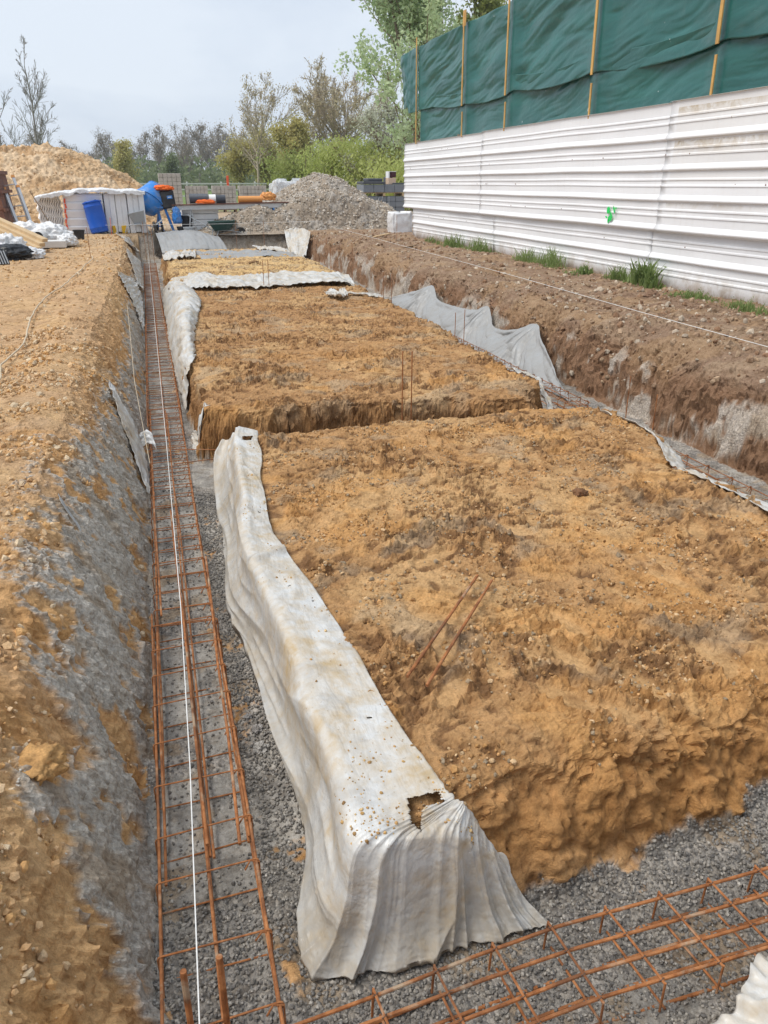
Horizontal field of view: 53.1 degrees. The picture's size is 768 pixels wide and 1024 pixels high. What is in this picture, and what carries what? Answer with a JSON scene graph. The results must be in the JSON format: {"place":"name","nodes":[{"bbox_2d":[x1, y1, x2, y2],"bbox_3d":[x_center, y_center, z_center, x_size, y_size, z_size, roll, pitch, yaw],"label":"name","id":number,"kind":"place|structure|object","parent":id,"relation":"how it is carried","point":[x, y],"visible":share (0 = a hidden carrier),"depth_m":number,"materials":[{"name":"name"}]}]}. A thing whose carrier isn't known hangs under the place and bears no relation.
{"place":"outdoors","nodes":[
{"label":"outdoors","id":0,"kind":"place"},
{"bbox_2d":[0,0,511,182],"label":"sky","id":1,"kind":"structure","parent":0,"point":[123,67],"materials":[{"name":"white"}]},
{"bbox_2d":[0,185,767,1023],"bbox_3d":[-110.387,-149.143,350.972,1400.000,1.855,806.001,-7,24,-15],"label":"ground","id":2,"kind":"structure","parent":0,"point":[104,663],"depth_m":4.25,"materials":[{"name":"soil"}]},
{"bbox_2d":[0,171,15,222],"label":"skip","id":3,"kind":"object","parent":2,"relation":"on","point":[5,213],"visible":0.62,"depth_m":20.46,"materials":[{"name":"metal"}]},
{"bbox_2d":[0,232,26,245],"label":"white liner","id":4,"kind":"object","parent":2,"relation":"on","point":[6,238],"visible":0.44,"depth_m":16.70,"materials":[{"name":"plastic"}]},
{"bbox_2d":[0,243,33,260],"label":"black sack","id":5,"kind":"object","parent":2,"relation":"on","point":[17,252],"visible":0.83,"depth_m":16.00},
{"bbox_2d":[4,175,31,221],"bbox_3d":[-9.856,-8.163,20.696,1.101,1.696,0.367,19,30,37],"label":"ladder","id":6,"kind":"object","parent":2,"relation":"on","point":[23,204],"visible":0.65,"depth_m":20.65,"materials":[{"name":"metal"}]},
{"bbox_2d":[0,228,41,248],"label":"timber","id":7,"kind":"object","parent":2,"relation":"on","point":[28,243],"visible":0.41,"depth_m":17.67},
{"bbox_2d":[0,223,44,246],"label":"timber","id":8,"kind":"object","parent":7,"relation":"on","point":[24,236],"visible":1,"depth_m":17.79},
{"bbox_2d":[0,217,47,241],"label":"timber","id":9,"kind":"object","parent":8,"relation":"on","point":[23,230],"visible":1,"depth_m":17.89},
{"bbox_2d":[0,34,59,145],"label":"bare tree","id":10,"kind":"object","parent":2,"relation":"on","point":[32,109],"visible":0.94,"depth_m":65.48,"materials":[{"name":"grey plant"}]},
{"bbox_2d":[18,741,69,785],"bbox_3d":[-1.096,0.791,2.419,0.196,0.090,0.193,-7,24,-15],"label":"clod","id":11,"kind":"object","parent":2,"relation":"on","point":[46,760],"visible":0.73,"depth_m":2.40,"materials":[{"name":"soil"}]},
{"bbox_2d":[0,256,92,379],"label":"cord","id":12,"kind":"object","parent":2,"relation":"on","point":[12,354],"visible":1,"depth_m":8.44,"materials":[{"name":"white fabric"}]},
{"bbox_2d":[36,196,65,226],"bbox_3d":[-10.780,-9.614,24.829,0.789,1.120,1.140,-10,25,-22],"label":"panel stack","id":13,"kind":"object","parent":2,"relation":"on","point":[51,208],"visible":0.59,"depth_m":24.34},
{"bbox_2d":[31,221,73,239],"bbox_3d":[-8.574,-7.194,19.712,1.139,0.512,0.976,-7,24,-15],"label":"wrapped bundle","id":14,"kind":"object","parent":2,"relation":"on","point":[51,230],"visible":0.41,"depth_m":19.42,"materials":[{"name":"white plastic"}]},
{"bbox_2d":[57,233,78,245],"bbox_3d":[-8.015,-6.906,19.421,0.530,0.291,0.750,-7,24,-15],"label":"wrapped bundle","id":15,"kind":"object","parent":2,"relation":"on","point":[70,239],"visible":0.71,"depth_m":19.24,"materials":[{"name":"white plastic"}]},
{"bbox_2d":[0,234,145,1023],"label":"bank rubble","id":16,"kind":"object","parent":2,"relation":"on","point":[44,333],"visible":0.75,"depth_m":5.20,"materials":[{"name":"soil"}]},
{"bbox_2d":[3,374,158,1005],"bbox_3d":[-1.967,-0.216,5.224,0.634,0.840,7.523,-7,24,-15],"label":"concrete splatter","id":17,"kind":"object","parent":2,"relation":"on","point":[54,822],"visible":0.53,"depth_m":3.18,"materials":[{"name":"concrete"}]},
{"bbox_2d":[62,193,106,233],"bbox_3d":[-9.634,-9.630,24.748,1.229,1.170,1.255,-7,24,-15],"label":"panel stack","id":18,"kind":"object","parent":2,"relation":"on","point":[75,215],"visible":0.68,"depth_m":24.15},
{"bbox_2d":[34,187,144,202],"bbox_3d":[-9.342,-10.128,24.510,3.302,0.441,1.302,-7,24,-15],"label":"plastic cover","id":19,"kind":"object","parent":18,"relation":"on","point":[68,193],"visible":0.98,"depth_m":23.97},
{"bbox_2d":[0,142,172,225],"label":"spoil heap","id":20,"kind":"object","parent":2,"relation":"on","point":[43,168],"visible":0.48,"depth_m":29.27,"materials":[{"name":"soil"}]},
{"bbox_2d":[82,200,108,233],"bbox_3d":[-9.057,-9.259,24.111,0.713,1.018,0.584,7,24,15],"label":"plastic barrel","id":21,"kind":"object","parent":2,"relation":"on","point":[95,216],"visible":1,"depth_m":23.91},
{"bbox_2d":[90,126,116,166],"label":"tree","id":22,"kind":"object","parent":2,"relation":"on","point":[102,142],"visible":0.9,"depth_m":131.01,"materials":[{"name":"grey plant"}]},
{"bbox_2d":[103,193,146,232],"bbox_3d":[-8.391,-9.721,24.919,1.235,1.245,1.004,-7,24,-15],"label":"panel stack","id":23,"kind":"object","parent":2,"relation":"on","point":[119,208],"visible":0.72,"depth_m":24.53,"materials":[{"name":"white plastic"}]},
{"bbox_2d":[108,137,143,180],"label":"young tree","id":24,"kind":"object","parent":2,"relation":"on","point":[124,161],"visible":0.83,"depth_m":101.64,"materials":[{"name":"green plant"}]},
{"bbox_2d":[109,381,149,493],"bbox_3d":[-2.080,-0.665,6.446,0.172,0.563,1.602,-11,26,-24],"label":"plastic sheet","id":25,"kind":"object","parent":2,"relation":"on","point":[138,449],"visible":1,"depth_m":6.65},
{"bbox_2d":[118,272,144,330],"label":"plastic sheet","id":26,"kind":"object","parent":2,"relation":"on","point":[132,287],"visible":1,"depth_m":13.61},
{"bbox_2d":[126,248,143,290],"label":"plastic sheet","id":27,"kind":"object","parent":2,"relation":"on","point":[137,268],"visible":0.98,"depth_m":17.85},
{"bbox_2d":[133,127,152,167],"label":"tree","id":28,"kind":"object","parent":2,"relation":"on","point":[144,142],"visible":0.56,"depth_m":164.31,"materials":[{"name":"grey plant"}]},
{"bbox_2d":[125,210,162,233],"bbox_3d":[-7.711,-9.300,24.646,1.198,0.720,0.831,-7,24,-15],"label":"wheelbarrow","id":29,"kind":"object","parent":2,"relation":"on","point":[136,218],"visible":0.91,"depth_m":24.46,"materials":[{"name":"metal"}]},
{"bbox_2d":[126,181,175,231],"bbox_3d":[-7.674,-10.081,25.376,1.549,1.589,1.045,-7,24,-15],"label":"cement mixer","id":30,"kind":"object","parent":2,"relation":"on","point":[156,202],"visible":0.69,"depth_m":25.06,"materials":[{"name":"blue paint"}]},
{"bbox_2d":[141,122,175,161],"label":"tree","id":31,"kind":"object","parent":2,"relation":"on","point":[156,133],"visible":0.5,"depth_m":146.76,"materials":[{"name":"grey plant"}]},
{"bbox_2d":[149,131,178,181],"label":"tree","id":32,"kind":"object","parent":2,"relation":"on","point":[159,155],"visible":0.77,"depth_m":136.06,"materials":[{"name":"grey plant"}]},
{"bbox_2d":[158,173,182,212],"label":"block pallet","id":33,"kind":"object","parent":2,"relation":"on","point":[177,192],"visible":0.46,"depth_m":40.58,"materials":[{"name":"concrete"}]},
{"bbox_2d":[161,151,185,190],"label":"young tree","id":34,"kind":"object","parent":2,"relation":"on","point":[170,165],"visible":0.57,"depth_m":110.84,"materials":[{"name":"green plant"}]},
{"bbox_2d":[165,122,197,170],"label":"tree","id":35,"kind":"object","parent":2,"relation":"on","point":[181,142],"visible":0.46,"depth_m":142.16,"materials":[{"name":"grey plant"}]},
{"bbox_2d":[173,133,197,175],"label":"tree","id":36,"kind":"object","parent":2,"relation":"on","point":[188,151],"visible":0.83,"depth_m":131.23,"materials":[{"name":"grey plant"}]},
{"bbox_2d":[95,154,281,190],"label":"undergrowth","id":37,"kind":"object","parent":2,"relation":"on","point":[208,175],"visible":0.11,"depth_m":130.29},
{"bbox_2d":[178,117,213,182],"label":"tree","id":38,"kind":"object","parent":2,"relation":"on","point":[200,128],"visible":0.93,"depth_m":136.89,"materials":[{"name":"grey plant"}]},
{"bbox_2d":[184,186,208,203],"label":"block pallet","id":39,"kind":"object","parent":2,"relation":"on","point":[196,190],"visible":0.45,"depth_m":41.04,"materials":[{"name":"concrete"}]},
{"bbox_2d":[180,209,218,230],"bbox_3d":[-6.306,-10.027,26.281,1.214,0.708,0.912,-7,24,-16],"label":"panel stack","id":40,"kind":"object","parent":2,"relation":"on","point":[203,216],"visible":0.57,"depth_m":25.89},
{"bbox_2d":[187,214,245,236],"bbox_3d":[-5.477,-9.388,25.230,1.850,0.754,0.616,-7,24,-15],"label":"wheelbarrow","id":41,"kind":"object","parent":2,"relation":"on","point":[221,225],"visible":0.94,"depth_m":25.08,"materials":[{"name":"metal"}]},
{"bbox_2d":[211,186,236,211],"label":"block pallet","id":42,"kind":"object","parent":2,"relation":"on","point":[229,192],"visible":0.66,"depth_m":41.51,"materials":[{"name":"concrete"}]},
{"bbox_2d":[172,202,288,230],"bbox_3d":[-5.056,-10.040,26.046,4.102,0.889,0.600,-7,24,-15],"label":"plank bench","id":43,"kind":"object","parent":2,"relation":"on","point":[213,206],"visible":0.65,"depth_m":25.66,"materials":[{"name":"wood"}]},
{"bbox_2d":[211,133,264,188],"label":"shrub","id":44,"kind":"object","parent":2,"relation":"on","point":[237,165],"visible":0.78,"depth_m":77.08,"materials":[{"name":"green plant"}]},
{"bbox_2d":[237,186,265,210],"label":"block pallet","id":45,"kind":"object","parent":2,"relation":"on","point":[250,190],"visible":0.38,"depth_m":41.53,"materials":[{"name":"concrete"}]},
{"bbox_2d":[219,69,308,185],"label":"budding tree","id":46,"kind":"object","parent":2,"relation":"on","point":[260,114],"visible":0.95,"depth_m":71.31,"materials":[{"name":"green plant"}]},
{"bbox_2d":[245,121,283,191],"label":"shrub","id":47,"kind":"object","parent":2,"relation":"on","point":[273,148],"visible":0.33,"depth_m":79.43,"materials":[{"name":"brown plant"}]},
{"bbox_2d":[241,141,322,188],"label":"thicket","id":48,"kind":"object","parent":2,"relation":"on","point":[292,165],"visible":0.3,"depth_m":49.15,"materials":[{"name":"green plant"}]},
{"bbox_2d":[269,178,299,193],"bbox_3d":[-3.789,-12.584,31.021,1.610,1.657,1.419,-7,24,-15],"label":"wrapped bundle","id":49,"kind":"object","parent":2,"relation":"on","point":[277,185],"visible":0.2,"depth_m":30.24,"materials":[{"name":"white"}]},
{"bbox_2d":[266,109,318,171],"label":"shrub","id":50,"kind":"object","parent":2,"relation":"on","point":[296,130],"visible":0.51,"depth_m":66.54,"materials":[{"name":"green plant"}]},
{"bbox_2d":[284,227,309,256],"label":"plastic sheet","id":51,"kind":"object","parent":2,"relation":"on","point":[297,240],"visible":0.95,"depth_m":25.06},
{"bbox_2d":[200,172,412,235],"bbox_3d":[-2.809,-11.372,28.216,8.423,2.045,6.021,-7,24,-15],"label":"gravel pile","id":52,"kind":"object","parent":2,"relation":"on","point":[320,201],"visible":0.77,"depth_m":26.25,"materials":[{"name":"gravel"}]},
{"bbox_2d":[283,132,399,184],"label":"thicket","id":53,"kind":"object","parent":2,"relation":"on","point":[329,169],"visible":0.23,"depth_m":46.05,"materials":[{"name":"green plant"}]},
{"bbox_2d":[290,52,398,150],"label":"budding tree","id":54,"kind":"object","parent":2,"relation":"on","point":[315,99],"visible":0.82,"depth_m":69.53,"materials":[{"name":"brown plant"}]},
{"bbox_2d":[295,129,403,195],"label":"thicket","id":55,"kind":"object","parent":2,"relation":"on","point":[370,145],"visible":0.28,"depth_m":44.40,"materials":[{"name":"green plant"}]},
{"bbox_2d":[339,142,413,209],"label":"thicket","id":56,"kind":"object","parent":2,"relation":"on","point":[390,155],"visible":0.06,"depth_m":43.52,"materials":[{"name":"green plant"}]},
{"bbox_2d":[335,87,418,184],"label":"blossom tree","id":57,"kind":"object","parent":2,"relation":"on","point":[370,118],"visible":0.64,"depth_m":43.82,"materials":[{"name":"green plant"}]},
{"bbox_2d":[344,151,412,211],"bbox_3d":[1.611,-15.701,36.809,6.784,3.042,4.723,-21,31,-40],"label":"thicket","id":58,"kind":"object","parent":2,"relation":"on","point":[379,173],"visible":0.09,"depth_m":36.02,"materials":[{"name":"green plant"}]},
{"bbox_2d":[368,196,403,211],"bbox_3d":[-0.047,-12.626,31.939,1.550,0.968,1.134,-7,24,-15],"label":"block pallet","id":59,"kind":"object","parent":2,"relation":"on","point":[395,203],"visible":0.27,"depth_m":31.43,"materials":[{"name":"grey concrete"}]},
{"bbox_2d":[357,177,403,195],"bbox_3d":[-0.138,-13.387,31.585,1.771,0.718,1.180,-7,24,-15],"label":"block pallet","id":60,"kind":"object","parent":59,"relation":"on","point":[384,188],"visible":0.84,"depth_m":31.18,"materials":[{"name":"grey concrete"}]},
{"bbox_2d":[387,211,412,232],"bbox_3d":[0.522,-9.520,25.190,0.767,0.660,0.699,-7,24,-15],"label":"white sack","id":61,"kind":"object","parent":2,"relation":"on","point":[400,221],"visible":0.99,"depth_m":24.93,"materials":[{"name":"plastic"}]},
{"bbox_2d":[331,0,478,159],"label":"poplar","id":62,"kind":"object","parent":2,"relation":"on","point":[427,14],"visible":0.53,"depth_m":39.21,"materials":[{"name":"green plant"}]},
{"bbox_2d":[441,234,468,247],"bbox_3d":[1.752,-6.899,19.437,0.580,0.407,1.953,-7,24,-15],"label":"weed clump","id":63,"kind":"object","parent":2,"relation":"on","point":[453,244],"visible":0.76,"depth_m":19.36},
{"bbox_2d":[401,0,510,46],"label":"poplar","id":64,"kind":"object","parent":2,"relation":"on","point":[484,7],"visible":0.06,"depth_m":47.06,"materials":[{"name":"green plant"}]},
{"bbox_2d":[463,236,496,252],"bbox_3d":[2.173,-6.326,18.035,0.634,0.394,2.043,-7,24,-15],"label":"weed clump","id":65,"kind":"object","parent":2,"relation":"on","point":[478,246],"visible":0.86,"depth_m":17.89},
{"bbox_2d":[511,246,537,262],"bbox_3d":[2.967,-5.294,15.745,0.579,0.343,1.741,-11,26,-24],"label":"weed clump","id":66,"kind":"object","parent":2,"relation":"on","point":[527,256],"visible":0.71,"depth_m":15.77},
{"bbox_2d":[307,230,767,420],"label":"topsoil clods","id":67,"kind":"object","parent":2,"relation":"on","point":[748,330],"visible":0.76,"depth_m":10.28,"materials":[{"name":"soil"}]},
{"bbox_2d":[526,246,566,268],"bbox_3d":[3.182,-5.020,14.966,0.584,0.414,1.730,-7,24,-15],"label":"weed clump","id":68,"kind":"object","parent":2,"relation":"on","point":[551,259],"visible":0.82,"depth_m":14.77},
{"bbox_2d":[403,86,767,305],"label":"metal fence","id":69,"kind":"object","parent":2,"relation":"on","point":[678,189],"visible":0.98,"depth_m":12.67,"materials":[{"name":"metal"}]},
{"bbox_2d":[400,0,767,143],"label":"tarpaulin screen","id":70,"kind":"object","parent":69,"relation":"attached to","point":[516,63],"visible":0.95,"depth_m":13.81,"materials":[{"name":"green fabric"}]},
{"bbox_2d":[600,263,630,281],"bbox_3d":[3.848,-3.968,12.671,0.438,0.290,1.470,-7,24,-15],"label":"weed clump","id":71,"kind":"object","parent":2,"relation":"on","point":[614,274],"visible":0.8,"depth_m":12.68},
{"bbox_2d":[622,258,666,289],"bbox_3d":[4.103,-3.756,12.018,0.533,0.457,1.079,-7,24,-15],"label":"weed clump","id":72,"kind":"object","parent":2,"relation":"on","point":[644,275],"visible":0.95,"depth_m":11.93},
{"bbox_2d":[662,287,730,304],"bbox_3d":[4.300,-3.033,10.648,0.584,0.175,1.730,-4,24,-8],"label":"weed clump","id":73,"kind":"object","parent":2,"relation":"on","point":[693,295],"visible":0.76,"depth_m":10.60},
{"bbox_2d":[711,953,767,1023],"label":"plastic sheet","id":74,"kind":"object","parent":2,"relation":"on","point":[751,1002],"visible":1,"depth_m":2.02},
{"bbox_2d":[721,296,766,315],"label":"weed clump","id":75,"kind":"object","parent":2,"relation":"on","point":[744,307],"visible":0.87,"depth_m":9.66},
{"bbox_2d":[141,243,767,1023],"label":"trench floor","id":76,"kind":"structure","parent":0,"point":[549,833],"depth_m":2.76,"materials":[{"name":"gravel"}]},
{"bbox_2d":[144,263,159,292],"bbox_3d":[-5.941,-6.013,19.579,0.358,0.137,6.152,-7,24,-15],"label":"rebar cage","id":77,"kind":"object","parent":76,"relation":"on","point":[155,283],"visible":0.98,"depth_m":19.36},
{"bbox_2d":[145,285,165,334],"bbox_3d":[-4.431,-3.961,14.797,0.340,0.137,6.143,-7,24,-15],"label":"rebar cage","id":78,"kind":"object","parent":76,"relation":"on","point":[154,301],"visible":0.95,"depth_m":14.29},
{"bbox_2d":[145,322,184,434],"bbox_3d":[-2.935,-1.926,10.055,0.355,0.137,6.155,-7,24,-15],"label":"rebar cage","id":79,"kind":"object","parent":76,"relation":"on","point":[159,365],"visible":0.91,"depth_m":9.38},
{"bbox_2d":[180,968,193,1023],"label":"steel pin","id":80,"kind":"object","parent":76,"relation":"on","point":[186,995],"visible":1,"depth_m":1.94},
{"bbox_2d":[148,257,199,1023],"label":"mason string","id":81,"kind":"object","parent":80,"relation":"attached to","point":[188,747],"visible":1,"depth_m":2.91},
{"bbox_2d":[153,230,226,254],"bbox_3d":[-6.074,-8.337,23.916,1.984,0.808,2.871,-9,25,-21],"label":"plastic sheet","id":82,"kind":"object","parent":76,"relation":"on","point":[167,241],"visible":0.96,"depth_m":23.31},
{"bbox_2d":[148,407,250,886],"bbox_3d":[-1.457,0.085,5.371,0.325,0.113,6.095,-7,24,-15],"label":"rebar cage","id":83,"kind":"object","parent":76,"relation":"on","point":[160,713],"visible":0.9,"depth_m":4.25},
{"bbox_2d":[153,492,162,615],"bbox_3d":[-1.458,0.205,4.925,0.017,0.023,1.850,-7,24,-15],"label":"lap bar","id":84,"kind":"object","parent":83,"relation":"on","point":[159,584],"visible":1,"depth_m":4.75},
{"bbox_2d":[170,510,208,845],"bbox_3d":[-1.059,0.577,4.049,0.018,0.018,3.100,-7,24,-15],"label":"lap bar","id":85,"kind":"object","parent":83,"relation":"on","point":[197,752],"visible":0.93,"depth_m":3.33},
{"bbox_2d":[151,608,285,1023],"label":"rebar cage","id":86,"kind":"object","parent":76,"relation":"on","point":[267,931],"visible":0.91,"depth_m":2.68,"materials":[{"name":"metal"}]},
{"bbox_2d":[205,556,241,844],"bbox_3d":[-0.805,0.721,3.727,0.019,0.017,2.321,-6,24,-14],"label":"lap bar","id":87,"kind":"object","parent":86,"relation":"on","point":[228,743],"visible":1,"depth_m":3.32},
{"bbox_2d":[216,954,230,1023],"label":"steel pin","id":88,"kind":"object","parent":76,"relation":"on","point":[222,987],"visible":1,"depth_m":1.98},
{"bbox_2d":[162,248,299,260],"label":"clay platform","id":89,"kind":"structure","parent":76,"relation":"on","point":[204,250],"depth_m":21.45,"materials":[{"name":"soil"}]},
{"bbox_2d":[162,249,195,260],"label":"plastic sheet","id":90,"kind":"object","parent":89,"relation":"on","point":[171,254],"visible":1,"depth_m":20.18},
{"bbox_2d":[195,249,298,258],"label":"plastic sheet","id":91,"kind":"object","parent":89,"relation":"on","point":[252,253],"visible":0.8,"depth_m":21.18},
{"bbox_2d":[164,255,344,289],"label":"clay platform","id":92,"kind":"structure","parent":76,"relation":"on","point":[234,266],"depth_m":17.85,"materials":[{"name":"soil"}]},
{"bbox_2d":[168,270,354,289],"bbox_3d":[-2.368,-4.441,15.283,3.762,0.554,2.765,-7,24,-15],"label":"plastic sheet","id":93,"kind":"object","parent":92,"relation":"on","point":[207,279],"visible":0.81,"depth_m":15.01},
{"bbox_2d":[182,284,542,458],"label":"clay platform","id":94,"kind":"structure","parent":76,"relation":"on","point":[457,392],"depth_m":8.07,"materials":[{"name":"soil"}]},
{"bbox_2d":[162,280,200,411],"bbox_3d":[-3.053,-2.968,11.758,0.607,0.622,8.508,-7,24,-15],"label":"plastic sheet","id":95,"kind":"object","parent":94,"relation":"on","point":[182,303],"visible":1,"depth_m":10.31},
{"bbox_2d":[191,402,207,450],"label":"plastic sheet","id":96,"kind":"object","parent":94,"relation":"on","point":[195,435],"visible":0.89,"depth_m":6.91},
{"bbox_2d":[506,366,552,408],"bbox_3d":[1.557,-1.261,7.807,0.286,0.326,0.898,-10,25,-23],"label":"plastic sheet","id":97,"kind":"object","parent":94,"relation":"on","point":[545,397],"visible":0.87,"depth_m":7.72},
{"bbox_2d":[147,448,767,1023],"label":"wet gravel","id":98,"kind":"structure","parent":76,"relation":"on","point":[281,864],"depth_m":2.52,"materials":[{"name":"gravel"}]},
{"bbox_2d":[392,285,572,403],"bbox_3d":[1.257,-2.904,11.781,0.544,0.560,7.500,-7,24,-15],"label":"plastic sheet","id":99,"kind":"object","parent":76,"relation":"on","point":[523,348],"visible":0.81,"depth_m":11.10,"materials":[{"name":"plastic"}]},
{"bbox_2d":[416,317,589,408],"bbox_3d":[0.936,-2.594,11.592,0.280,0.152,8.132,-7,24,-15],"label":"rebar cage","id":100,"kind":"object","parent":76,"relation":"on","point":[552,385],"visible":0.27,"depth_m":8.63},
{"bbox_2d":[247,407,767,832],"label":"clay platform","id":101,"kind":"structure","parent":76,"relation":"on","point":[535,724],"depth_m":3.73,"materials":[{"name":"soil"}]},
{"bbox_2d":[213,426,553,983],"bbox_3d":[-0.458,0.344,4.282,0.839,0.508,4.476,-7,24,-15],"label":"plastic sheet","id":102,"kind":"object","parent":101,"relation":"on","point":[406,895],"visible":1,"depth_m":2.54,"materials":[{"name":"plastic"}]},
{"bbox_2d":[236,439,473,844],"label":"mud crumbs","id":103,"kind":"object","parent":102,"relation":"on","point":[370,816],"visible":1,"depth_m":2.43,"materials":[{"name":"soil"}]},
{"bbox_2d":[406,574,478,677],"bbox_3d":[0.273,0.474,3.365,0.014,0.020,0.902,10,25,22],"label":"steel rod","id":104,"kind":"object","parent":101,"relation":"on","point":[413,667],"visible":1,"depth_m":3.29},
{"bbox_2d":[425,579,492,686],"bbox_3d":[0.342,0.498,3.330,0.014,0.030,0.895,10,25,21],"label":"steel rod","id":105,"kind":"object","parent":101,"relation":"on","point":[430,679],"visible":1,"depth_m":3.26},
{"bbox_2d":[198,286,767,828],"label":"clay crumbs","id":106,"kind":"object","parent":101,"relation":"on","point":[486,648],"visible":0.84,"depth_m":4.18,"materials":[{"name":"soil"}]},
{"bbox_2d":[600,410,689,473],"bbox_3d":[2.106,-0.555,6.028,0.344,0.172,1.319,-3,23,-7],"label":"plastic sheet","id":107,"kind":"object","parent":101,"relation":"on","point":[672,457],"visible":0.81,"depth_m":5.80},
{"bbox_2d":[683,468,767,510],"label":"plastic sheet","id":108,"kind":"object","parent":101,"relation":"on","point":[764,505],"visible":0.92,"depth_m":4.93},
{"bbox_2d":[294,865,767,1023],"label":"rebar cage","id":109,"kind":"object","parent":76,"relation":"on","point":[640,955],"visible":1,"depth_m":2.32,"materials":[{"name":"metal"}]},
{"bbox_2d":[554,400,767,499],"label":"rebar cage","id":110,"kind":"object","parent":76,"relation":"on","point":[709,467],"visible":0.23,"depth_m":6.36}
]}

